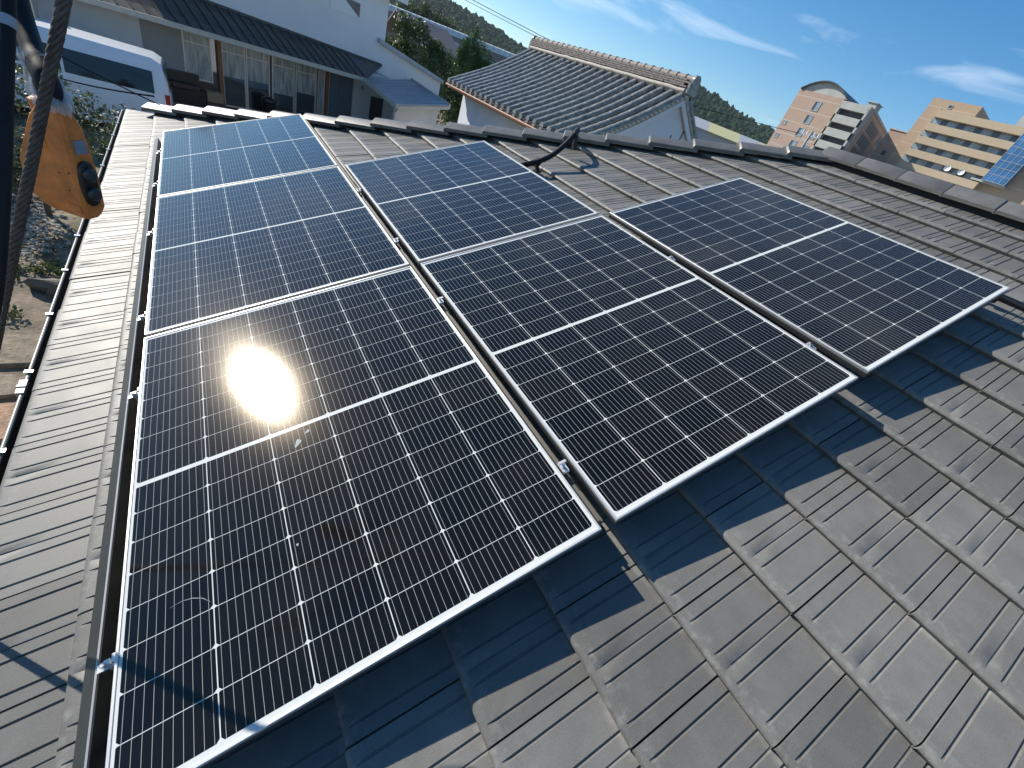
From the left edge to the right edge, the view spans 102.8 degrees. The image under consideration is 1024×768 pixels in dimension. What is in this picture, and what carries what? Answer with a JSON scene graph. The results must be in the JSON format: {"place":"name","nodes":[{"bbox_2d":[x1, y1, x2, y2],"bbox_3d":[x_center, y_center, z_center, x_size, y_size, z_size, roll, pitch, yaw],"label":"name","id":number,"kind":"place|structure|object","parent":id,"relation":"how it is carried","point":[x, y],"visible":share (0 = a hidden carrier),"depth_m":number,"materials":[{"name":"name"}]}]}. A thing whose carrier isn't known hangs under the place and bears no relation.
{"place":"outdoors","nodes":[
{"label":"outdoors","id":0,"kind":"place"},
{"bbox_2d":[10,188,74,272],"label":"gravel","id":1,"kind":"structure","parent":0,"point":[34,215],"depth_m":7.02,"materials":[{"name":"gravel"}]},
{"bbox_2d":[0,105,445,445],"bbox_3d":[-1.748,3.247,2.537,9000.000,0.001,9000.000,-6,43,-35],"label":"ground","id":2,"kind":"structure","parent":0,"point":[34,304],"depth_m":6.43,"materials":[{"name":"soil"}]},
{"bbox_2d":[0,402,15,443],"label":"flagstone","id":3,"kind":"object","parent":2,"relation":"on","point":[6,410],"visible":0.07,"depth_m":4.36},
{"bbox_2d":[0,374,25,399],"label":"flagstone","id":4,"kind":"object","parent":2,"relation":"on","point":[8,383],"visible":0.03,"depth_m":4.63,"materials":[{"name":"stone"}]},
{"bbox_2d":[0,334,40,367],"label":"flagstone","id":5,"kind":"object","parent":2,"relation":"on","point":[17,350],"visible":0.18,"depth_m":5.02,"materials":[{"name":"stone"}]},
{"bbox_2d":[7,231,74,318],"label":"weeds","id":6,"kind":"object","parent":2,"relation":"on","point":[51,265],"visible":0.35,"depth_m":6.26,"materials":[{"name":"green plant"}]},
{"bbox_2d":[23,278,60,295],"bbox_3d":[-6.465,-1.433,6.168,1.208,0.546,0.538,-6,43,-35],"label":"garden rock","id":7,"kind":"object","parent":2,"relation":"on","point":[48,286],"visible":0.19,"depth_m":5.89,"materials":[{"name":"stone"}]},
{"bbox_2d":[12,60,106,215],"bbox_3d":[-8.028,-3.992,6.700,2.234,2.481,1.845,-6,43,-35],"label":"garden shrub","id":8,"kind":"object","parent":2,"relation":"on","point":[17,165],"visible":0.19,"depth_m":6.71,"materials":[{"name":"green plant"}]},
{"bbox_2d":[15,17,173,122],"bbox_3d":[-11.627,-7.925,10.421,4.810,2.060,1.753,-6,43,-35],"label":"parked van","id":9,"kind":"object","parent":2,"relation":"on","point":[135,69],"visible":0.36,"depth_m":10.40,"materials":[{"name":"white paint"}]},
{"bbox_2d":[90,104,134,167],"bbox_3d":[-8.339,-5.104,8.890,1.806,1.602,1.343,37,37,21],"label":"garden shrub","id":10,"kind":"object","parent":2,"relation":"on","point":[111,126],"visible":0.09,"depth_m":8.52,"materials":[{"name":"green plant"}]},
{"bbox_2d":[30,0,450,123],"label":"neighbour house","id":11,"kind":"structure","parent":2,"relation":"on","point":[334,58],"depth_m":15.93,"materials":[{"name":"paint"}]},
{"bbox_2d":[168,68,206,106],"bbox_3d":[-11.191,-10.125,13.983,0.500,0.860,1.050,37,37,20],"label":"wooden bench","id":12,"kind":"object","parent":11,"relation":"on","point":[185,87],"visible":0.73,"depth_m":13.95,"materials":[{"name":"black wood"}]},
{"bbox_2d":[181,30,213,83],"bbox_3d":[-10.810,-11.240,14.056,0.070,1.365,0.840,37,37,20],"label":"window","id":13,"kind":"structure","parent":11,"relation":"in","point":[196,48],"depth_m":14.04,"materials":[{"name":"white"}]},
{"bbox_2d":[202,88,225,107],"bbox_3d":[-10.779,-10.284,14.764,0.440,0.484,0.600,37,37,20],"label":"cardboard box","id":14,"kind":"object","parent":11,"relation":"on","point":[215,98],"visible":0.81,"depth_m":14.64,"materials":[{"name":"brown cardboard"}]},
{"bbox_2d":[221,42,246,108],"bbox_3d":[-10.255,-11.346,15.087,0.070,2.015,0.800,37,37,20],"label":"glass door","id":15,"kind":"structure","parent":11,"relation":"in","point":[233,57],"depth_m":15.08,"materials":[{"name":"glass"}]},
{"bbox_2d":[245,48,269,111],"bbox_3d":[-9.762,-11.612,15.726,0.070,2.015,0.860,37,37,20],"label":"glass door","id":16,"kind":"structure","parent":11,"relation":"in","point":[257,64],"depth_m":15.65,"materials":[{"name":"glass"}]},
{"bbox_2d":[261,96,275,112],"bbox_3d":[-9.589,-10.923,16.106,0.520,0.700,0.520,-6,43,-35],"label":"refuse bin","id":17,"kind":"object","parent":11,"relation":"on","point":[268,104],"visible":0.88,"depth_m":15.92,"materials":[{"name":"black plastic"}]},
{"bbox_2d":[271,56,294,112],"bbox_3d":[-9.204,-11.914,16.447,0.070,2.015,0.900,37,37,20],"label":"glass door","id":18,"kind":"structure","parent":11,"relation":"in","point":[282,70],"depth_m":16.36,"materials":[{"name":"glass"}]},
{"bbox_2d":[294,63,316,114],"bbox_3d":[-8.659,-12.209,17.153,0.070,2.015,0.900,37,37,20],"label":"glass door","id":19,"kind":"structure","parent":11,"relation":"in","point":[305,76],"depth_m":17.07,"materials":[{"name":"glass"}]},
{"bbox_2d":[316,69,325,114],"bbox_3d":[-8.270,-12.419,17.657,0.070,2.015,0.320,37,37,20],"label":"glass door","id":20,"kind":"structure","parent":11,"relation":"in","point":[320,73],"depth_m":17.56,"materials":[{"name":"glass"}]},
{"bbox_2d":[327,72,354,117],"bbox_3d":[-7.718,-12.717,18.370,0.070,2.015,1.240,37,37,20],"label":"glass door","id":21,"kind":"structure","parent":11,"relation":"in","point":[341,88],"depth_m":18.27,"materials":[{"name":"blue glass"}]},
{"bbox_2d":[330,0,361,19],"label":"window","id":22,"kind":"structure","parent":11,"relation":"in","point":[352,8],"depth_m":17.22,"materials":[{"name":"white"}]},
{"bbox_2d":[369,96,383,119],"bbox_3d":[-6.683,-12.969,20.060,0.027,1.850,0.800,37,37,20],"label":"side door","id":23,"kind":"structure","parent":11,"relation":"in","point":[376,104],"depth_m":19.73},
{"bbox_2d":[396,0,424,16],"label":"broadleaf tree","id":24,"kind":"object","parent":2,"relation":"on","point":[410,7],"visible":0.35,"depth_m":107.94,"materials":[{"name":"green plant"}]},
{"bbox_2d":[385,10,462,124],"bbox_3d":[-4.985,-16.715,22.916,6.126,5.652,3.585,13,35,-13],"label":"broadleaf tree","id":25,"kind":"object","parent":2,"relation":"on","point":[436,52],"visible":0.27,"depth_m":21.86,"materials":[{"name":"green plant"}]},
{"bbox_2d":[412,1,441,19],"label":"broadleaf tree","id":26,"kind":"object","parent":2,"relation":"on","point":[426,10],"visible":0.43,"depth_m":108.42,"materials":[{"name":"green plant"}]},
{"bbox_2d":[430,13,456,28],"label":"broadleaf tree","id":27,"kind":"object","parent":2,"relation":"on","point":[443,21],"visible":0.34,"depth_m":110.41,"materials":[{"name":"green plant"}]},
{"bbox_2d":[386,4,514,62],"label":"long greenhouse","id":28,"kind":"object","parent":2,"relation":"on","point":[498,54],"visible":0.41,"depth_m":83.04,"materials":[{"name":"plastic"}]},
{"bbox_2d":[447,23,468,35],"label":"broadleaf tree","id":29,"kind":"object","parent":2,"relation":"on","point":[457,29],"visible":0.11,"depth_m":111.89,"materials":[{"name":"green plant"}]},
{"bbox_2d":[440,25,494,124],"bbox_3d":[-2.925,-18.215,25.701,3.192,7.028,4.264,31,35,12],"label":"conifer tree","id":30,"kind":"object","parent":2,"relation":"on","point":[471,54],"visible":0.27,"depth_m":24.31,"materials":[{"name":"green plant"}]},
{"bbox_2d":[0,102,1023,767],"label":"tiled house","id":31,"kind":"structure","parent":2,"relation":"on","point":[836,580],"depth_m":1.19,"materials":[{"name":"grey tile"}]},
{"bbox_2d":[0,0,72,350],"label":"wire rope","id":32,"kind":"object","parent":31,"relation":"attached to","point":[61,13],"visible":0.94,"depth_m":0.63,"materials":[{"name":"metal"}]},
{"bbox_2d":[0,0,17,320],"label":"hanging cable","id":33,"kind":"object","parent":32,"relation":"hanging from","point":[8,23],"visible":1,"depth_m":0.55,"materials":[{"name":"black rubber"}]},
{"bbox_2d":[16,0,104,218],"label":"hoist controller","id":34,"kind":"object","parent":32,"relation":"hanging from","point":[67,180],"visible":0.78,"depth_m":0.73,"materials":[{"name":"orange plastic"}]},
{"bbox_2d":[44,47,155,102],"bbox_3d":[-5.118,-3.785,4.836,2.633,0.137,0.015,25,34,4],"label":"service wire","id":35,"kind":"object","parent":31,"relation":"attached to","point":[105,78],"visible":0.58,"depth_m":4.82,"materials":[{"name":"black"}]},
{"bbox_2d":[58,77,154,96],"bbox_3d":[-4.958,-3.584,4.913,2.738,0.572,0.015,35,36,18],"label":"service wire","id":36,"kind":"object","parent":31,"relation":"attached to","point":[109,89],"visible":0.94,"depth_m":4.78,"materials":[{"name":"black"}]},
{"bbox_2d":[72,137,161,767],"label":"skirt cover","id":37,"kind":"object","parent":31,"relation":"attached to","point":[90,750],"visible":0.79,"depth_m":1.15,"materials":[{"name":"grey metal"}]},
{"bbox_2d":[305,119,602,526],"bbox_3d":[-0.871,-1.057,2.583,0.030,0.067,4.620,-22,51,-19],"label":"mounting rail","id":38,"kind":"object","parent":31,"relation":"on","point":[582,497],"visible":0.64,"depth_m":1.59,"materials":[{"name":"metal"}]},
{"bbox_2d":[157,114,336,196],"bbox_3d":[-2.148,-1.883,3.274,1.134,0.032,1.545,-22,51,-19],"label":"solar panel","id":39,"kind":"object","parent":38,"relation":"on","point":[203,157],"visible":0.98,"depth_m":3.16,"materials":[{"name":"blue"}]},
{"bbox_2d":[144,166,409,336],"bbox_3d":[-1.387,-0.884,2.338,1.134,0.032,1.545,-22,51,-19],"label":"solar panel","id":40,"kind":"object","parent":38,"relation":"on","point":[221,251],"visible":0.99,"depth_m":2.18,"materials":[{"name":"blue"}]},
{"bbox_2d":[105,266,601,767],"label":"solar panel","id":41,"kind":"object","parent":38,"relation":"attached to","point":[333,489],"visible":1,"depth_m":1.16,"materials":[{"name":"glass"}]},
{"bbox_2d":[393,238,398,245],"bbox_3d":[-0.635,-0.782,2.257,0.031,0.046,0.040,-22,51,-19],"label":"panel clamp","id":42,"kind":"object","parent":38,"relation":"on","point":[396,240],"visible":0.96,"depth_m":2.24,"materials":[{"name":"metal"}]},
{"bbox_2d":[437,297,443,306],"bbox_3d":[-0.324,-0.374,1.874,0.031,0.046,0.040,-22,51,-19],"label":"panel clamp","id":43,"kind":"object","parent":38,"relation":"on","point":[440,301],"visible":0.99,"depth_m":1.86,"materials":[{"name":"metal"}]},
{"bbox_2d":[345,140,598,266],"bbox_3d":[-0.352,-1.304,2.731,1.134,0.033,1.545,-22,51,-19],"label":"solar panel","id":44,"kind":"object","parent":38,"relation":"on","point":[432,204],"visible":0.99,"depth_m":2.60,"materials":[{"name":"blue"}]},
{"bbox_2d":[557,459,568,474],"bbox_3d":[0.162,0.264,1.276,0.031,0.046,0.040,-22,51,-19],"label":"panel clamp","id":45,"kind":"object","parent":38,"relation":"on","point":[563,467],"visible":1,"depth_m":1.26,"materials":[{"name":"metal"}]},
{"bbox_2d":[420,215,857,524],"bbox_3d":[0.409,-0.305,1.795,1.134,0.033,1.545,-22,51,-19],"label":"solar panel","id":46,"kind":"object","parent":38,"relation":"on","point":[637,374],"visible":1,"depth_m":1.59,"materials":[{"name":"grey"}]},
{"bbox_2d":[806,342,815,349],"bbox_3d":[1.207,-0.143,1.658,0.031,0.046,0.040,-22,51,-19],"label":"panel clamp","id":47,"kind":"object","parent":46,"relation":"attached to","point":[811,345],"visible":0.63,"depth_m":1.64,"materials":[{"name":"metal"}]},
{"bbox_2d":[520,127,579,172],"bbox_3d":[0.358,-1.908,3.381,0.237,0.447,1.167,31,35,13],"label":"cable conduit","id":48,"kind":"object","parent":31,"relation":"attached to","point":[536,162],"visible":0.81,"depth_m":3.23,"materials":[{"name":"plastic"}]},
{"bbox_2d":[609,177,1009,376],"bbox_3d":[1.456,-0.729,2.193,1.134,0.033,1.545,-22,51,-19],"label":"solar panel","id":49,"kind":"object","parent":31,"relation":"on","point":[861,301],"visible":1,"depth_m":2.02,"materials":[{"name":"grey"}]},
{"bbox_2d":[992,294,1023,311],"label":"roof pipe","id":50,"kind":"object","parent":31,"relation":"on","point":[1011,302],"visible":0.3,"depth_m":1.98,"materials":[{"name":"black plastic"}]},
{"bbox_2d":[445,35,700,149],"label":"storehouse","id":51,"kind":"structure","parent":2,"relation":"on","point":[540,83],"depth_m":11.62,"materials":[{"name":"tile"}]},
{"bbox_2d":[694,116,770,156],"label":"works hall","id":52,"kind":"structure","parent":2,"relation":"on","point":[708,131],"depth_m":111.39,"materials":[{"name":"beige"}]},
{"bbox_2d":[800,129,820,147],"bbox_3d":[22.566,-16.687,35.161,0.296,9.100,1.500,-6,43,-35],"label":"utility pole","id":53,"kind":"object","parent":2,"relation":"on","point":[808,137],"visible":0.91,"depth_m":32.86,"materials":[{"name":"concrete"}]},
{"bbox_2d":[869,128,906,161],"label":"hospital annex","id":54,"kind":"object","parent":2,"relation":"on","point":[888,144],"visible":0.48,"depth_m":109.84,"materials":[{"name":"pink brick"}]},
{"bbox_2d":[879,149,887,155],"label":"window","id":55,"kind":"structure","parent":54,"relation":"in","point":[883,152],"depth_m":110.69,"materials":[{"name":"glass"}]},
{"bbox_2d":[386,8,493,98],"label":"grey house","id":56,"kind":"structure","parent":0,"point":[444,37],"depth_m":46.72,"materials":[{"name":"stone"}]},
{"bbox_2d":[473,0,546,38],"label":"overhead line","id":57,"kind":"object","parent":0,"point":[510,19],"visible":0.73,"depth_m":44.52,"materials":[{"name":"black metal"}]},
{"bbox_2d":[452,0,1023,131],"label":"sky","id":58,"kind":"structure","parent":0,"point":[899,56],"materials":[{"name":"blue"}]},
{"bbox_2d":[767,80,887,157],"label":"hospital block","id":59,"kind":"structure","parent":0,"point":[835,115],"depth_m":109.97,"materials":[{"name":"pink brick"}]},
{"bbox_2d":[788,139,797,145],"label":"window","id":60,"kind":"structure","parent":59,"relation":"in","point":[794,142],"depth_m":115.47,"materials":[{"name":"glass"}]},
{"bbox_2d":[795,127,804,136],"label":"window","id":61,"kind":"structure","parent":59,"relation":"in","point":[802,129],"depth_m":113.95,"materials":[{"name":"glass"}]},
{"bbox_2d":[802,114,813,124],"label":"window","id":62,"kind":"structure","parent":59,"relation":"in","point":[810,117],"depth_m":112.15,"materials":[{"name":"glass"}]},
{"bbox_2d":[810,101,822,111],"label":"window","id":63,"kind":"structure","parent":59,"relation":"in","point":[818,104],"depth_m":110.31,"materials":[{"name":"glass"}]},
{"bbox_2d":[821,135,844,145],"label":"loggia window","id":64,"kind":"structure","parent":59,"relation":"in","point":[826,138],"depth_m":108.96,"materials":[{"name":"grey"}]},
{"bbox_2d":[830,123,853,132],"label":"loggia window","id":65,"kind":"structure","parent":59,"relation":"in","point":[834,125],"depth_m":107.23,"materials":[{"name":"grey"}]},
{"bbox_2d":[839,109,863,119],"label":"loggia window","id":66,"kind":"structure","parent":59,"relation":"in","point":[843,112],"depth_m":105.53,"materials":[{"name":"grey"}]},
{"bbox_2d":[850,146,861,155],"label":"window","id":67,"kind":"structure","parent":59,"relation":"in","point":[854,147],"depth_m":112.87,"materials":[{"name":"grey"}]},
{"bbox_2d":[856,134,869,151],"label":"window","id":68,"kind":"structure","parent":59,"relation":"in","point":[862,136],"depth_m":113.21,"materials":[{"name":"grey"}]},
{"bbox_2d":[865,121,878,140],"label":"window","id":69,"kind":"structure","parent":59,"relation":"in","point":[871,123],"depth_m":111.42,"materials":[{"name":"grey"}]},
{"bbox_2d":[875,137,882,147],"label":"window","id":70,"kind":"structure","parent":59,"relation":"in","point":[879,139],"depth_m":121.19,"materials":[{"name":"grey"}]},
{"bbox_2d":[884,97,1023,204],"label":"hospital tower","id":71,"kind":"structure","parent":0,"point":[971,146],"depth_m":97.56,"materials":[{"name":"beige brick"}]},
{"bbox_2d":[901,155,912,161],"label":"window","id":72,"kind":"structure","parent":71,"relation":"in","point":[907,158],"depth_m":106.30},
{"bbox_2d":[910,157,917,163],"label":"window","id":73,"kind":"structure","parent":71,"relation":"in","point":[913,160],"depth_m":105.26,"materials":[{"name":"grey"}]},
{"bbox_2d":[911,143,921,149],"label":"window","id":74,"kind":"structure","parent":71,"relation":"in","point":[915,146],"depth_m":104.72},
{"bbox_2d":[915,159,927,165],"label":"window","id":75,"kind":"structure","parent":71,"relation":"in","point":[921,162],"depth_m":104.24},
{"bbox_2d":[919,145,928,151],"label":"window","id":76,"kind":"structure","parent":71,"relation":"in","point":[923,148],"depth_m":103.68,"materials":[{"name":"grey"}]},
{"bbox_2d":[921,130,932,137],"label":"window","id":77,"kind":"structure","parent":71,"relation":"in","point":[925,133],"depth_m":103.10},
{"bbox_2d":[924,161,933,167],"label":"window","id":78,"kind":"structure","parent":71,"relation":"in","point":[929,164],"depth_m":103.15,"materials":[{"name":"grey"}]},
{"bbox_2d":[925,147,937,153],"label":"window","id":79,"kind":"structure","parent":71,"relation":"in","point":[931,150],"depth_m":102.62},
{"bbox_2d":[929,133,938,138],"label":"window","id":80,"kind":"structure","parent":71,"relation":"in","point":[933,135],"depth_m":102.10,"materials":[{"name":"grey"}]},
{"bbox_2d":[931,118,942,124],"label":"window","id":81,"kind":"structure","parent":71,"relation":"in","point":[935,120],"depth_m":101.49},
{"bbox_2d":[931,163,942,170],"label":"window","id":82,"kind":"structure","parent":71,"relation":"in","point":[935,166],"depth_m":102.10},
{"bbox_2d":[935,149,943,155],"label":"window","id":83,"kind":"structure","parent":71,"relation":"in","point":[939,152],"depth_m":101.55,"materials":[{"name":"grey"}]},
{"bbox_2d":[936,134,948,141],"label":"window","id":84,"kind":"structure","parent":71,"relation":"in","point":[940,137],"depth_m":101.03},
{"bbox_2d":[939,120,948,125],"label":"window","id":85,"kind":"structure","parent":71,"relation":"in","point":[944,122],"depth_m":100.45,"materials":[{"name":"grey"}]},
{"bbox_2d":[941,151,953,157],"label":"window","id":86,"kind":"structure","parent":71,"relation":"in","point":[946,154],"depth_m":100.50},
{"bbox_2d":[945,137,954,142],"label":"window","id":87,"kind":"structure","parent":71,"relation":"in","point":[949,139],"depth_m":99.98,"materials":[{"name":"grey"}]},
{"bbox_2d":[946,168,958,175],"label":"window","id":88,"kind":"structure","parent":71,"relation":"in","point":[952,171],"depth_m":100.00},
{"bbox_2d":[946,121,959,127],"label":"window","id":89,"kind":"structure","parent":71,"relation":"in","point":[951,124],"depth_m":99.42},
{"bbox_2d":[950,154,960,159],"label":"window","id":90,"kind":"structure","parent":71,"relation":"in","point":[955,156],"depth_m":99.44,"materials":[{"name":"grey"}]},
{"bbox_2d":[952,138,964,145],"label":"window","id":91,"kind":"structure","parent":71,"relation":"in","point":[956,141],"depth_m":98.88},
{"bbox_2d":[955,124,965,129],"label":"window","id":92,"kind":"structure","parent":71,"relation":"in","point":[960,126],"depth_m":98.38,"materials":[{"name":"grey"}]},
{"bbox_2d":[957,155,970,162],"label":"window","id":93,"kind":"structure","parent":71,"relation":"in","point":[962,158],"depth_m":98.40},
{"bbox_2d":[961,141,971,146],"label":"window","id":94,"kind":"structure","parent":71,"relation":"in","point":[966,144],"depth_m":97.84,"materials":[{"name":"grey"}]},
{"bbox_2d":[962,125,976,131],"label":"window","id":95,"kind":"structure","parent":71,"relation":"in","point":[968,128],"depth_m":97.28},
{"bbox_2d":[963,173,976,180],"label":"window","id":96,"kind":"structure","parent":71,"relation":"in","point":[968,175],"depth_m":97.97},
{"bbox_2d":[967,158,977,164],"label":"window","id":97,"kind":"structure","parent":71,"relation":"in","point":[972,161],"depth_m":97.30,"materials":[{"name":"grey"}]},
{"bbox_2d":[968,142,981,149],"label":"window","id":98,"kind":"structure","parent":71,"relation":"in","point":[973,145],"depth_m":96.75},
{"bbox_2d":[972,127,982,133],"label":"window","id":99,"kind":"structure","parent":71,"relation":"in","point":[978,130],"depth_m":96.24,"materials":[{"name":"grey"}]},
{"bbox_2d":[974,160,988,167],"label":"window","id":100,"kind":"structure","parent":71,"relation":"in","point":[979,163],"depth_m":96.24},
{"bbox_2d":[979,145,989,151],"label":"window","id":101,"kind":"structure","parent":71,"relation":"in","point":[983,148],"depth_m":95.69,"materials":[{"name":"grey"}]},
{"bbox_2d":[980,129,994,136],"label":"window","id":102,"kind":"structure","parent":71,"relation":"in","point":[985,132],"depth_m":95.12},
{"bbox_2d":[985,163,994,168],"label":"window","id":103,"kind":"structure","parent":71,"relation":"in","point":[989,165],"depth_m":95.26,"materials":[{"name":"grey"}]},
{"bbox_2d":[986,147,1000,154],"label":"window","id":104,"kind":"structure","parent":71,"relation":"in","point":[992,150],"depth_m":94.63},
{"bbox_2d":[990,131,1001,137],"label":"window","id":105,"kind":"structure","parent":71,"relation":"in","point":[996,134],"depth_m":94.10,"materials":[{"name":"grey"}]},
{"bbox_2d":[996,149,1006,155],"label":"window","id":106,"kind":"structure","parent":71,"relation":"in","point":[1001,152],"depth_m":93.67,"materials":[{"name":"grey"}]},
{"bbox_2d":[998,133,1012,140],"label":"window","id":107,"kind":"structure","parent":71,"relation":"in","point":[1003,136],"depth_m":93.03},
{"bbox_2d":[1009,136,1018,141],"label":"window","id":108,"kind":"structure","parent":71,"relation":"in","point":[1014,138],"depth_m":92.04,"materials":[{"name":"grey"}]},
{"bbox_3d":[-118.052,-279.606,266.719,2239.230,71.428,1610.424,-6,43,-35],"label":"hill","id":109,"kind":"structure","parent":0,"visible":0},
{"bbox_2d":[466,0,532,34],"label":"overhead line","id":110,"kind":"object","parent":109,"relation":"on","point":[499,17],"visible":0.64,"depth_m":44.42,"materials":[{"name":"black metal"}]},
{"bbox_2d":[389,0,774,144],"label":"hillside wood","id":111,"kind":"object","parent":109,"relation":"on","point":[493,35],"visible":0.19,"depth_m":399.54,"materials":[{"name":"plant"}]},
{"bbox_2d":[694,106,800,133],"bbox_3d":[25.503,-29.503,45.410,13.069,1.264,0.048,29,35,10],"label":"overhead line","id":112,"kind":"object","parent":109,"relation":"on","point":[744,119],"visible":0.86,"depth_m":45.38,"materials":[{"name":"black metal"}]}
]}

